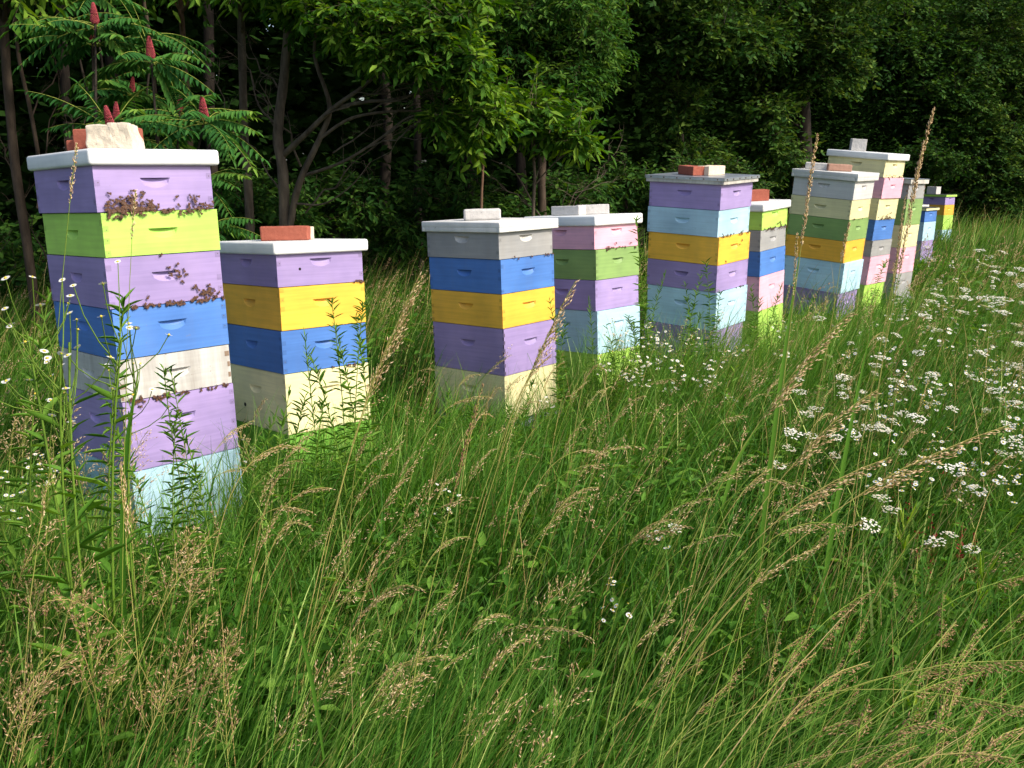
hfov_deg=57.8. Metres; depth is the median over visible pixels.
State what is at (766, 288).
hive box
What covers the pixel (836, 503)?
reed leaf
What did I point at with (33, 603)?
seed stalk
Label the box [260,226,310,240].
brick
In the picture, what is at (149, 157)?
cover
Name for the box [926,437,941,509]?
daisy plant
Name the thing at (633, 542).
leafy plant
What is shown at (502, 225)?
cover
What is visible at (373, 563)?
seed stalk
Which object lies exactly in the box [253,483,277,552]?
leafy plant
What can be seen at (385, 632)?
leafy plant
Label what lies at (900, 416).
yarrow plant
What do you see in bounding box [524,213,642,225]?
cover
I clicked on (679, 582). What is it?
leafy plant
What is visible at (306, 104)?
woodland
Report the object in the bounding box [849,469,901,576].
daisy plant
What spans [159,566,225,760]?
seed stalk
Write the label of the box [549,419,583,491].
seed stalk
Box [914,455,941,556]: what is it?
daisy plant
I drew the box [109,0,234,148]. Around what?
thin tree
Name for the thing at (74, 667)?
seed stalk
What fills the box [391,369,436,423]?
seed stalk
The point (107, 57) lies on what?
wood tree
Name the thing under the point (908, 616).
seed stalk
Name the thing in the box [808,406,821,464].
yarrow plant
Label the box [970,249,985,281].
yarrow plant
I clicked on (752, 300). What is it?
leafy plant
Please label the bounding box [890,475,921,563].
daisy plant
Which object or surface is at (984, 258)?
leafy plant
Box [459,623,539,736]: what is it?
seed stalk
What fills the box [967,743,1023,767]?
seed stalk
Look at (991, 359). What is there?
daisy plant
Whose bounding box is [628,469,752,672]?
seed stalk
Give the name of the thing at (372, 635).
leafy plant
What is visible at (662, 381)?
seed stalk
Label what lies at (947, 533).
yarrow plant
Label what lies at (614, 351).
daisy plant
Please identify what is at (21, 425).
seed stalk
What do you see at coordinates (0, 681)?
seed stalk
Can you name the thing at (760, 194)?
brick
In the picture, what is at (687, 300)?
leafy plant
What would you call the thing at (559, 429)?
seed stalk
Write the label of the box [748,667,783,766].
seed stalk
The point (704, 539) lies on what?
seed stalk
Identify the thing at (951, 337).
daisy plant
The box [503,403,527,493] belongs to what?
leafy plant
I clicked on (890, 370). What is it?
daisy plant
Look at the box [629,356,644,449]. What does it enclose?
daisy plant
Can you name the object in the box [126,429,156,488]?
seed stalk
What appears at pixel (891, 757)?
seed stalk
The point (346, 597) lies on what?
seed stalk
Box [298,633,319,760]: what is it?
leafy plant
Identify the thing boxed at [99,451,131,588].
seed stalk
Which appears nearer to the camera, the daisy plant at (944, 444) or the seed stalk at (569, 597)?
the seed stalk at (569, 597)
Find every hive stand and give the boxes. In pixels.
[88,512,236,546]
[436,410,563,428]
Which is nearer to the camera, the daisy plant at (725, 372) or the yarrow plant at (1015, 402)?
the yarrow plant at (1015, 402)
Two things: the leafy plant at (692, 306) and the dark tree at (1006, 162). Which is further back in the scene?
the dark tree at (1006, 162)
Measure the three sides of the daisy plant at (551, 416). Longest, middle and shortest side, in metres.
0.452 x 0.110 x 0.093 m
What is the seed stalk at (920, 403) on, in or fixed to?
on the ground at (640, 234)
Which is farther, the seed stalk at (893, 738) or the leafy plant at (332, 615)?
the leafy plant at (332, 615)
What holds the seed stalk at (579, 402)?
on the ground at (640, 234)
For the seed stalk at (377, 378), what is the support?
on the ground at (640, 234)
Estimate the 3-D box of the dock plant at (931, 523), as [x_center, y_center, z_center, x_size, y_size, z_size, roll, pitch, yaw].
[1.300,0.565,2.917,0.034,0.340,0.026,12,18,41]
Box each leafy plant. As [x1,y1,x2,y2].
[0,286,57,631]
[0,454,67,712]
[0,533,40,723]
[78,288,143,696]
[100,443,167,628]
[110,412,187,628]
[154,363,211,605]
[155,401,201,655]
[162,366,225,602]
[184,432,230,654]
[223,405,278,602]
[253,416,284,551]
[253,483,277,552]
[254,385,291,570]
[270,391,314,574]
[288,477,302,549]
[292,380,332,568]
[292,637,323,722]
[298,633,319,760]
[300,327,335,573]
[306,346,363,550]
[320,589,366,721]
[325,297,358,556]
[329,322,373,559]
[334,671,348,750]
[340,297,371,535]
[347,652,384,767]
[349,312,389,534]
[349,665,384,742]
[366,619,381,684]
[368,552,381,629]
[372,624,391,719]
[378,602,395,689]
[396,490,427,636]
[403,649,427,750]
[417,417,441,486]
[426,436,443,506]
[434,500,455,615]
[437,386,452,483]
[461,400,478,511]
[492,661,516,766]
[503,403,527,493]
[506,377,535,479]
[532,505,547,579]
[535,621,561,713]
[546,298,574,429]
[549,319,570,434]
[557,580,580,677]
[577,542,595,594]
[581,296,599,414]
[581,351,594,423]
[595,472,618,595]
[599,413,607,480]
[602,323,629,416]
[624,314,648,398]
[626,322,644,406]
[627,527,655,608]
[628,215,656,403]
[632,682,660,763]
[634,694,663,763]
[639,270,665,387]
[639,292,658,404]
[664,673,696,766]
[668,651,688,751]
[671,563,686,608]
[675,273,702,386]
[678,312,701,392]
[681,282,702,376]
[700,258,719,385]
[708,290,723,370]
[736,570,759,717]
[738,297,763,385]
[746,283,761,378]
[763,284,781,358]
[765,590,820,751]
[770,314,780,352]
[770,510,827,649]
[776,441,790,521]
[802,298,813,339]
[816,551,832,603]
[819,305,832,342]
[826,622,847,712]
[863,258,890,310]
[888,249,902,305]
[917,240,935,284]
[936,230,947,272]
[936,487,958,546]
[975,238,992,284]
[982,544,1023,631]
[989,232,1000,282]
[991,630,1023,676]
[997,511,1023,544]
[1001,520,1023,574]
[1010,258,1019,293]
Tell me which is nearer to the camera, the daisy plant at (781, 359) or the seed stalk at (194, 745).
the seed stalk at (194, 745)
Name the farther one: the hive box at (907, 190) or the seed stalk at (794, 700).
the hive box at (907, 190)
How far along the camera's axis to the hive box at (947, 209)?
16.40 m
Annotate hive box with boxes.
[34,165,213,212]
[42,209,219,257]
[47,250,223,308]
[54,297,228,359]
[59,344,231,401]
[65,383,238,470]
[74,448,242,537]
[220,251,362,286]
[222,281,365,330]
[227,322,366,373]
[230,362,370,434]
[236,419,371,482]
[427,228,551,259]
[429,254,553,293]
[431,286,554,328]
[433,319,555,375]
[435,363,556,420]
[551,246,638,279]
[552,223,637,249]
[554,275,637,310]
[555,304,639,353]
[556,345,638,392]
[643,321,742,360]
[646,284,747,329]
[647,206,749,236]
[647,258,747,292]
[648,231,749,265]
[649,181,752,210]
[741,303,782,344]
[746,270,783,311]
[747,246,784,276]
[748,208,787,229]
[748,225,785,251]
[783,285,856,320]
[784,255,863,293]
[785,234,864,262]
[787,213,868,240]
[789,194,870,219]
[792,176,873,199]
[828,156,904,176]
[854,282,883,309]
[860,254,889,284]
[863,239,891,256]
[865,219,894,240]
[867,198,898,219]
[872,177,903,198]
[882,271,912,297]
[887,246,915,273]
[891,224,918,247]
[894,198,922,225]
[900,183,924,198]
[915,240,933,259]
[917,221,935,240]
[920,210,936,221]
[921,196,954,204]
[923,204,953,214]
[934,229,951,238]
[935,215,952,229]
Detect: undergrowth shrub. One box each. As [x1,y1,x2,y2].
[0,211,50,320]
[210,160,277,240]
[217,186,360,240]
[274,152,397,238]
[345,196,428,291]
[372,158,507,229]
[444,172,550,219]
[514,161,624,215]
[579,137,662,212]
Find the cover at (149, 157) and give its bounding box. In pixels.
[27,148,218,170]
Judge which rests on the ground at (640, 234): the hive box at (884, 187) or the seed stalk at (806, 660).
the seed stalk at (806, 660)
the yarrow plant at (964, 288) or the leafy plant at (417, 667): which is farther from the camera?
the yarrow plant at (964, 288)
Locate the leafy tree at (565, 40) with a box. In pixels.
[474,0,641,215]
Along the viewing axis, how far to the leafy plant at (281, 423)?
2.86 m
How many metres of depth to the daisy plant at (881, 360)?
4.93 m
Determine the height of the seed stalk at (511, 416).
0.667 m
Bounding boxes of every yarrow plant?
[634,523,680,630]
[749,460,785,547]
[754,444,795,540]
[768,427,802,513]
[772,410,813,481]
[779,377,803,440]
[780,432,817,540]
[782,517,879,641]
[787,389,805,425]
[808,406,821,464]
[808,434,843,501]
[810,316,826,344]
[813,392,848,475]
[813,451,837,500]
[826,374,847,416]
[830,384,848,449]
[830,429,861,492]
[831,376,852,417]
[840,424,874,508]
[842,371,877,423]
[846,494,891,640]
[848,405,870,490]
[853,425,891,484]
[859,362,880,412]
[860,333,901,388]
[860,337,888,387]
[860,423,889,502]
[863,355,888,407]
[868,378,897,437]
[872,378,907,429]
[872,418,901,464]
[875,413,926,472]
[877,505,898,615]
[884,410,910,490]
[884,448,906,516]
[886,385,916,433]
[900,349,924,398]
[902,313,931,356]
[905,463,965,549]
[907,536,945,637]
[908,402,934,451]
[913,531,958,629]
[916,371,936,416]
[919,293,945,322]
[921,328,941,381]
[922,305,948,350]
[923,299,938,334]
[931,405,958,446]
[935,295,958,330]
[940,543,980,676]
[941,310,968,354]
[951,350,988,391]
[953,287,969,307]
[953,295,972,325]
[953,304,989,375]
[955,374,978,415]
[955,449,1012,566]
[956,484,987,591]
[960,262,986,290]
[965,296,988,343]
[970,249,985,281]
[973,451,1023,547]
[974,397,1006,446]
[978,387,1002,443]
[980,436,1022,494]
[981,408,990,465]
[983,420,1015,460]
[987,297,1013,344]
[987,302,1003,330]
[989,310,1011,344]
[995,323,1023,365]
[1000,400,1023,445]
[1002,341,1023,386]
[1005,362,1022,395]
[1011,366,1021,385]
[1012,446,1023,533]
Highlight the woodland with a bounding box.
[0,0,1023,290]
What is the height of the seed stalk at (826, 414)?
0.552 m
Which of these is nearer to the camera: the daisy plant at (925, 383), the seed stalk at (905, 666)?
the seed stalk at (905, 666)
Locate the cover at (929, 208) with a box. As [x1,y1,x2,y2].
[922,206,939,210]
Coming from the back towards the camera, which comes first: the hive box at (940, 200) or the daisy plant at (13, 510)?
the hive box at (940, 200)
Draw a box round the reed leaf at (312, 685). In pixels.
[283,581,324,758]
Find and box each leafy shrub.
[619,144,785,233]
[883,128,1011,225]
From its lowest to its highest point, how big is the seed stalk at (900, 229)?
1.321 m
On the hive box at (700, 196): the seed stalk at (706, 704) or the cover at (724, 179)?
the cover at (724, 179)
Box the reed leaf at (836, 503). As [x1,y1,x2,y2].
[811,324,872,669]
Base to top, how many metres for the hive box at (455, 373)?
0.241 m
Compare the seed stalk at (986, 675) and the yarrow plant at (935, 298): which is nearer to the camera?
the seed stalk at (986, 675)
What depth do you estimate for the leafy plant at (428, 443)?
3.54 m
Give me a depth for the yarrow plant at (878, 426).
3.36 m
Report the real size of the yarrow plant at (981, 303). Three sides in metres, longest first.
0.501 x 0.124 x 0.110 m
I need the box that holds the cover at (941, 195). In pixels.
[924,194,956,196]
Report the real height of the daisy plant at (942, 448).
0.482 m
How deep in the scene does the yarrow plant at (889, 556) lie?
2.66 m
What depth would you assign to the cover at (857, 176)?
7.39 m
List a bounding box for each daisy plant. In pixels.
[0,276,134,764]
[0,471,41,626]
[0,494,43,617]
[0,502,57,653]
[1,360,150,758]
[2,278,137,767]
[6,311,146,762]
[22,476,46,553]
[24,453,64,574]
[26,457,70,564]
[35,452,65,521]
[36,462,57,551]
[50,260,171,760]
[81,309,180,752]
[239,439,256,528]
[434,483,460,601]
[539,396,557,469]
[597,353,612,394]
[599,348,618,427]
[601,322,627,433]
[601,577,631,723]
[604,318,628,416]
[607,326,628,422]
[617,368,636,424]
[619,349,634,410]
[622,337,644,439]
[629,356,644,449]
[631,354,648,439]
[641,325,651,389]
[641,359,659,425]
[643,322,662,393]
[648,530,679,629]
[649,337,667,448]
[653,331,667,401]
[659,345,680,445]
[669,365,685,447]
[678,329,699,414]
[681,325,696,387]
[689,370,703,427]
[703,359,722,434]
[704,364,715,435]
[719,344,732,405]
[722,337,748,443]
[772,319,787,358]
[772,346,789,390]
[837,344,856,409]
[841,419,864,534]
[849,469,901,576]
[861,453,902,566]
[871,338,887,407]
[872,403,887,457]
[877,409,908,537]
[881,346,896,434]
[881,383,898,474]
[888,380,906,443]
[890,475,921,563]
[894,360,909,418]
[908,441,944,566]
[913,335,932,398]
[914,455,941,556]
[919,369,936,417]
[920,390,939,483]
[923,393,944,477]
[924,373,945,443]
[925,383,951,493]
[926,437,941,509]
[932,383,945,423]
[932,426,957,516]
[937,328,954,414]
[943,317,958,375]
[952,464,985,559]
[956,447,979,574]
[964,365,977,420]
[965,460,1022,619]
[966,454,989,532]
[969,339,976,399]
[970,367,996,450]
[978,465,1023,593]
[979,325,1000,378]
[981,345,998,407]
[982,366,1004,421]
[982,430,1023,529]
[986,360,1006,407]
[991,480,1022,592]
[993,368,1019,462]
[1000,400,1023,480]
[1010,425,1022,525]
[1011,386,1023,442]
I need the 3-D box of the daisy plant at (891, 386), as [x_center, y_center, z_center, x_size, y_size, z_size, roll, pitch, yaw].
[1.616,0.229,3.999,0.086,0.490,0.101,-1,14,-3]
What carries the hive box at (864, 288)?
on the hive stand
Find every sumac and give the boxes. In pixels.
[1,2,197,148]
[3,0,260,240]
[70,0,270,209]
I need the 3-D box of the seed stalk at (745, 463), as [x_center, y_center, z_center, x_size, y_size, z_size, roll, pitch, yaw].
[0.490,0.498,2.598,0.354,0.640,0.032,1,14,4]
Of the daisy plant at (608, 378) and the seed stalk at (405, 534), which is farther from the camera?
the daisy plant at (608, 378)
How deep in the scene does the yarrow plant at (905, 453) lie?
3.34 m
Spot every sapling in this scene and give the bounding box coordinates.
[433,76,534,208]
[491,52,622,215]
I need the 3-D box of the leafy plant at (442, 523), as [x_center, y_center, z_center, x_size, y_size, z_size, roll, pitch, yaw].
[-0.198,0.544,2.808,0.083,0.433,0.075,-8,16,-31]
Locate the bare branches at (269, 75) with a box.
[203,5,308,187]
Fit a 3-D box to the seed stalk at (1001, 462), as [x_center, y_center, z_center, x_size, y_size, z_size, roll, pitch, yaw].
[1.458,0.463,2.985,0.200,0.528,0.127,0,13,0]
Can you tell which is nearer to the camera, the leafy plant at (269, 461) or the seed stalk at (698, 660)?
the seed stalk at (698, 660)
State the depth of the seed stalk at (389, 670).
1.72 m
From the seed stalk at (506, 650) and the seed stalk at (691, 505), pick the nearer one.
the seed stalk at (506, 650)
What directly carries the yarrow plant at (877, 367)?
on the ground at (640, 234)
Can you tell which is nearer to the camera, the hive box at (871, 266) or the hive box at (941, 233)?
the hive box at (871, 266)
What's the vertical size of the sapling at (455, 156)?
2.066 m
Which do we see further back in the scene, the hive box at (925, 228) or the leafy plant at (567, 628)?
the hive box at (925, 228)
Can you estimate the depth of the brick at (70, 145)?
3.27 m
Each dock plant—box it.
[905,476,913,527]
[909,530,923,589]
[923,513,934,596]
[927,533,938,598]
[950,522,965,624]
[964,532,977,628]
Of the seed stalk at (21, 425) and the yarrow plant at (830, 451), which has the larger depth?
the yarrow plant at (830, 451)
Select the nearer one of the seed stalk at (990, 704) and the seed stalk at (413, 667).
the seed stalk at (990, 704)
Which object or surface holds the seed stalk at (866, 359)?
on the ground at (640, 234)
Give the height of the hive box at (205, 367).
0.142 m
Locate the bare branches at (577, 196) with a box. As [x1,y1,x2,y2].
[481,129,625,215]
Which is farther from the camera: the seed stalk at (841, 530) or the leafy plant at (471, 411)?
the leafy plant at (471, 411)
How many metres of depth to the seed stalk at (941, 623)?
1.73 m
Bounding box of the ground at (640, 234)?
[0,178,1023,767]
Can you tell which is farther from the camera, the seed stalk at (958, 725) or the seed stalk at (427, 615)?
the seed stalk at (427, 615)
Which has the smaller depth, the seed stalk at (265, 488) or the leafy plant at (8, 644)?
the leafy plant at (8, 644)
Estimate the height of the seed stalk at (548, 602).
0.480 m
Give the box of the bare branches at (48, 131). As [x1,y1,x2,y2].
[0,5,114,258]
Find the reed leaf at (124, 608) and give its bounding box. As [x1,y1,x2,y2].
[120,380,138,719]
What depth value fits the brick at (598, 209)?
5.49 m
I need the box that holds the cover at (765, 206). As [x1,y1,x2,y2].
[750,199,790,211]
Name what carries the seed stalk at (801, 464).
on the ground at (640, 234)
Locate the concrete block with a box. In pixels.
[927,187,940,193]
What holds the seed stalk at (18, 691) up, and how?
on the ground at (640, 234)
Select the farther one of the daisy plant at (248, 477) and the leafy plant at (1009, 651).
the daisy plant at (248, 477)
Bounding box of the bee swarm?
[138,175,902,411]
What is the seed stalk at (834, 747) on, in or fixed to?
on the ground at (640, 234)
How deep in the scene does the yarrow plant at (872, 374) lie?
4.65 m
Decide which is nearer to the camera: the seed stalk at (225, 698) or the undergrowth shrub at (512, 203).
the seed stalk at (225, 698)
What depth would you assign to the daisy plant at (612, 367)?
4.45 m
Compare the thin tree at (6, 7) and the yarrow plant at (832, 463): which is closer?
the yarrow plant at (832, 463)
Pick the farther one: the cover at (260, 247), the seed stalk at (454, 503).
the cover at (260, 247)
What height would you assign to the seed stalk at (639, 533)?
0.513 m
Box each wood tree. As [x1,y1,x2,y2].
[56,4,73,150]
[99,6,122,122]
[202,0,221,231]
[378,70,392,266]
[412,79,424,276]
[463,153,478,196]
[514,134,527,214]
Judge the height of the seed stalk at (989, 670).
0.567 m
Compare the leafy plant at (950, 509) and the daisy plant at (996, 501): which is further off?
the leafy plant at (950, 509)
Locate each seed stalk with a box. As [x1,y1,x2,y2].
[0,403,14,448]
[0,411,26,507]
[0,588,102,716]
[0,633,70,758]
[0,641,17,705]
[0,651,43,765]
[0,657,77,767]
[1,542,41,758]
[6,676,51,767]
[7,569,50,697]
[8,416,38,538]
[10,579,73,736]
[12,386,42,531]
[14,473,69,758]
[17,370,55,482]
[17,640,93,766]
[35,436,73,637]
[39,583,175,758]
[42,142,111,767]
[48,399,83,651]
[48,543,81,645]
[53,552,105,766]
[54,617,118,767]
[59,626,127,767]
[66,447,96,564]
[79,451,145,677]
[90,650,158,762]
[91,607,165,766]
[96,525,119,579]
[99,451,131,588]
[101,480,126,580]
[104,517,148,722]
[107,470,139,582]
[108,410,169,531]
[109,529,221,766]
[110,433,186,702]
[114,647,203,765]
[117,500,179,629]
[118,463,185,765]
[121,189,136,761]
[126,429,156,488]
[126,553,195,693]
[131,652,199,767]
[137,525,206,759]
[145,648,240,764]
[149,547,192,739]
[149,615,212,766]
[157,467,253,608]
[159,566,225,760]
[163,659,231,762]
[164,626,246,766]
[167,611,218,756]
[171,437,208,581]
[172,526,211,741]
[174,718,218,767]
[181,421,253,569]
[192,649,265,767]
[204,444,308,660]
[223,503,287,732]
[225,575,371,765]
[227,459,301,550]
[228,507,315,638]
[231,485,335,739]
[232,427,260,503]
[244,468,290,678]
[245,398,267,458]
[250,464,279,565]
[250,525,333,728]
[253,515,314,706]
[254,700,314,767]
[255,433,312,553]
[263,656,357,767]
[267,651,355,764]
[279,271,422,763]
[283,622,380,750]
[290,332,394,767]
[300,529,360,692]
[316,448,391,638]
[320,590,407,760]
[326,656,453,765]
[330,473,394,616]
[330,663,407,767]
[334,671,424,767]
[335,462,418,663]
[339,584,425,754]
[343,523,420,647]
[346,629,447,765]
[347,550,386,735]
[348,431,371,623]
[362,440,403,536]
[368,583,457,730]
[371,674,433,767]
[372,497,478,660]
[375,645,477,767]
[380,454,432,559]
[380,651,433,759]
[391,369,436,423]
[394,536,472,703]
[396,396,492,557]
[398,383,491,767]
[410,280,577,747]
[411,476,456,646]
[423,690,505,766]
[427,307,562,746]
[435,613,510,756]
[443,354,511,457]
[443,374,479,433]
[448,646,519,733]
[449,626,594,723]
[450,448,493,552]
[451,698,548,767]
[457,411,492,566]
[457,694,525,767]
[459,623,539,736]
[459,638,529,767]
[460,575,573,752]
[461,618,556,761]
[478,387,501,460]
[483,498,584,654]
[485,452,538,536]
[487,375,521,472]
[492,371,534,488]
[493,463,608,618]
[498,448,609,647]
[499,484,545,691]
[504,496,592,640]
[505,401,538,467]
[510,487,598,682]
[512,730,557,767]
[516,569,590,710]
[524,445,643,674]
[526,361,564,466]
[536,525,693,666]
[539,663,592,765]
[540,381,587,516]
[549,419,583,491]
[558,378,676,549]
[561,386,611,518]
[563,442,609,585]
[568,364,606,501]
[576,395,645,546]
[583,386,610,485]
[589,534,740,741]
[590,501,695,743]
[591,519,677,659]
[599,618,673,757]
[601,457,890,767]
[610,311,855,745]
[619,425,1012,767]
[619,497,714,728]
[622,638,680,766]
[628,456,757,642]
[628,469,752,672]
[629,586,691,721]
[635,545,819,767]
[636,389,880,767]
[647,689,1023,767]
[655,415,746,574]
[655,631,808,767]
[658,613,696,767]
[659,685,726,764]
[663,471,730,595]
[666,478,809,651]
[671,522,841,763]
[675,469,770,655]
[675,642,706,767]
[686,647,752,766]
[694,463,789,589]
[696,568,764,767]
[704,652,815,766]
[716,577,752,767]
[721,660,1023,767]
[722,393,770,475]
[729,589,874,767]
[736,665,998,765]
[744,522,844,672]
[747,628,813,767]
[748,599,770,767]
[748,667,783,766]
[749,134,818,663]
[749,676,855,767]
[751,379,778,451]
[753,632,780,766]
[757,661,869,767]
[759,656,794,761]
[761,232,798,631]
[762,609,847,756]
[771,519,865,620]
[775,660,916,767]
[777,667,802,766]
[781,716,871,767]
[782,222,850,625]
[784,489,825,641]
[785,752,824,767]
[787,413,832,525]
[789,439,827,499]
[795,657,844,767]
[798,387,832,521]
[808,575,1023,763]
[810,619,867,764]
[812,725,870,763]
[821,671,983,767]
[822,106,934,664]
[822,372,860,466]
[824,634,1022,765]
[825,685,858,766]
[829,143,923,668]
[836,657,963,767]
[839,602,916,767]
[847,195,906,622]
[847,731,917,767]
[849,332,886,417]
[849,698,870,767]
[858,621,958,766]
[860,711,956,767]
[871,427,926,565]
[873,700,928,767]
[878,745,920,767]
[887,611,1023,757]
[888,748,1014,767]
[890,576,906,767]
[892,594,1023,764]
[903,619,987,767]
[905,380,928,456]
[909,682,1022,767]
[917,613,1023,757]
[920,724,963,767]
[922,687,994,753]
[928,474,976,561]
[930,676,951,767]
[932,703,1023,766]
[933,591,946,767]
[938,664,963,767]
[939,455,1015,549]
[942,683,1009,767]
[943,701,1023,767]
[944,740,1022,767]
[951,407,996,494]
[954,706,985,767]
[963,727,1023,767]
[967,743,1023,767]
[976,673,988,765]
[985,353,1023,409]
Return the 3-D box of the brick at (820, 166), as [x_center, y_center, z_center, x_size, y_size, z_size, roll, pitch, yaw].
[2.486,-1.766,7.528,0.202,0.056,0.092,9,17,19]
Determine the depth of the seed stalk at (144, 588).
2.24 m
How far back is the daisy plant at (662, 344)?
4.26 m
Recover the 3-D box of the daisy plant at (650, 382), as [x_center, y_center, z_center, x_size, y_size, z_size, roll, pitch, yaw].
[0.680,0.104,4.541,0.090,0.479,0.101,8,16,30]
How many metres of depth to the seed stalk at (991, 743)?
1.40 m
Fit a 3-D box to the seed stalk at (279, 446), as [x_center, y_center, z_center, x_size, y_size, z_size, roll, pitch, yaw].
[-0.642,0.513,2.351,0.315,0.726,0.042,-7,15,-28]
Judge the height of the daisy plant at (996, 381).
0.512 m
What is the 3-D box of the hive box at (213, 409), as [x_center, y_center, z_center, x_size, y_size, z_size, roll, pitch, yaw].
[-1.355,0.120,3.490,0.507,0.245,0.415,10,16,43]
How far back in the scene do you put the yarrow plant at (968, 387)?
4.29 m
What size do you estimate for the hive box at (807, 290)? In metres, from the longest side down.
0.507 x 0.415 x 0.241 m
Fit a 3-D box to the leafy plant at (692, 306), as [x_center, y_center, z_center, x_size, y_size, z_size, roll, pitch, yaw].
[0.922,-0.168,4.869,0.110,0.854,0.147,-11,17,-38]
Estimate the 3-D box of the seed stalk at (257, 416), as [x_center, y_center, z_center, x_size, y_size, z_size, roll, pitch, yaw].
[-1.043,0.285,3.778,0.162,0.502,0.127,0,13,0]
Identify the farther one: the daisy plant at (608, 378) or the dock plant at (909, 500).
the daisy plant at (608, 378)
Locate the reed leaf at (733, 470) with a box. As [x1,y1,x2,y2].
[721,426,758,508]
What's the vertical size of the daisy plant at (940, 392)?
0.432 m
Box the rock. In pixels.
[87,123,143,148]
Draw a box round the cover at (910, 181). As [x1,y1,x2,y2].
[901,177,928,183]
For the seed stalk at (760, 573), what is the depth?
1.69 m
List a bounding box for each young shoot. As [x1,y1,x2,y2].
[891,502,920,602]
[903,674,939,748]
[970,551,999,673]
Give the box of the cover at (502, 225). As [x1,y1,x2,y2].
[422,218,557,232]
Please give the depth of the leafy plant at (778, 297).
5.57 m
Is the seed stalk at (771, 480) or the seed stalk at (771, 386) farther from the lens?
the seed stalk at (771, 386)
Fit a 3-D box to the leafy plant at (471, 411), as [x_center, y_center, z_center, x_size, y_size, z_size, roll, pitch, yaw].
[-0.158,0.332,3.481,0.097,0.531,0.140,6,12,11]
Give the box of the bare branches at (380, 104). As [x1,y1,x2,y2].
[305,74,471,212]
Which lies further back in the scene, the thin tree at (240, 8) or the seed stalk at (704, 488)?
the thin tree at (240, 8)
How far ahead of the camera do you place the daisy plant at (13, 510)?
2.54 m
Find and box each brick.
[66,140,74,150]
[72,128,143,149]
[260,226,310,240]
[310,227,313,239]
[463,208,500,220]
[551,205,585,215]
[585,204,608,214]
[678,165,704,175]
[703,165,724,175]
[751,189,768,200]
[805,162,830,170]
[826,163,851,171]
[849,138,866,150]
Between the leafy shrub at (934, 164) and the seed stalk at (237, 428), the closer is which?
the seed stalk at (237, 428)
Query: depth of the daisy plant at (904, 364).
4.55 m
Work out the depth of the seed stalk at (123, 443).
2.75 m
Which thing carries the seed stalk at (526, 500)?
on the ground at (640, 234)
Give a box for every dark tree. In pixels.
[599,0,826,170]
[718,0,937,192]
[824,0,1023,191]
[935,0,1023,228]
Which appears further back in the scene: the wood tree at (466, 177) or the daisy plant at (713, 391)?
the wood tree at (466, 177)
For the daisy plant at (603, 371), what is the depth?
4.58 m
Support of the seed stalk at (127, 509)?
on the ground at (640, 234)
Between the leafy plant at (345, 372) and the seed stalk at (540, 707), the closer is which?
the seed stalk at (540, 707)
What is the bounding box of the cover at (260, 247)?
[215,238,367,254]
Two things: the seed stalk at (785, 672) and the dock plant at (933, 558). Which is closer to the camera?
the seed stalk at (785, 672)
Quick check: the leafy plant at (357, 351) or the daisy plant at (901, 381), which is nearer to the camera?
the leafy plant at (357, 351)
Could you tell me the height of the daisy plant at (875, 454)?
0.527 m
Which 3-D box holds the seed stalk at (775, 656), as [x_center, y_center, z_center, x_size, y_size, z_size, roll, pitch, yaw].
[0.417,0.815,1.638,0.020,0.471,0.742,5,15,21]
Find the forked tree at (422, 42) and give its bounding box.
[210,0,525,225]
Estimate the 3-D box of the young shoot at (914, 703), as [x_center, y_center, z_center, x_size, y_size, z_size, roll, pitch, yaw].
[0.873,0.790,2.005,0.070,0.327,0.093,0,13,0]
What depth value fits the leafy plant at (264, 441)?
2.56 m
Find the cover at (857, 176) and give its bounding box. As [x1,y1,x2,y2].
[791,168,878,181]
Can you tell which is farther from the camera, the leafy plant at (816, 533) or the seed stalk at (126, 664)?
the leafy plant at (816, 533)
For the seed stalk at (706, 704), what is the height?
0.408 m
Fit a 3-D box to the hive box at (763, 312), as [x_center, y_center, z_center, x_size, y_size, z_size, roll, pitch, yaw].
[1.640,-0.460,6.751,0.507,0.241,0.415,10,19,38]
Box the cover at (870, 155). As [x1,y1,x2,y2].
[826,149,909,160]
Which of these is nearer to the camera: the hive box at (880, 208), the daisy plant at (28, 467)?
the daisy plant at (28, 467)
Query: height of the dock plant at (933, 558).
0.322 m
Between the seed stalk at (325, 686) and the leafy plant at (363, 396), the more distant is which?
the leafy plant at (363, 396)
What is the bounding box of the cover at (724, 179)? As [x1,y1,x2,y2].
[645,172,759,184]
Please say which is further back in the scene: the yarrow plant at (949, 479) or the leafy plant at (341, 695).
the yarrow plant at (949, 479)
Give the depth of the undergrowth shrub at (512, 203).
9.28 m
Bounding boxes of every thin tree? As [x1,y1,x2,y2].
[0,0,89,350]
[12,0,62,340]
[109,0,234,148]
[110,0,191,141]
[160,0,283,239]
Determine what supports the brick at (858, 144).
on the cover at (870, 155)
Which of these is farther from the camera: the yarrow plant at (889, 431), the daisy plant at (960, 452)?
the yarrow plant at (889, 431)
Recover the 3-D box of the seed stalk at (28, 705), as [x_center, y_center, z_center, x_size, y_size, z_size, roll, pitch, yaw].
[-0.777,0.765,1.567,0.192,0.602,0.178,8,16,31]
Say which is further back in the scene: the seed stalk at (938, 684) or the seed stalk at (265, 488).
the seed stalk at (265, 488)
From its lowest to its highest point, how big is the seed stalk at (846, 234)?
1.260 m
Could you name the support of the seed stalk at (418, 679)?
on the ground at (640, 234)
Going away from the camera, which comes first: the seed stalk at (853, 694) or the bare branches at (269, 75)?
the seed stalk at (853, 694)

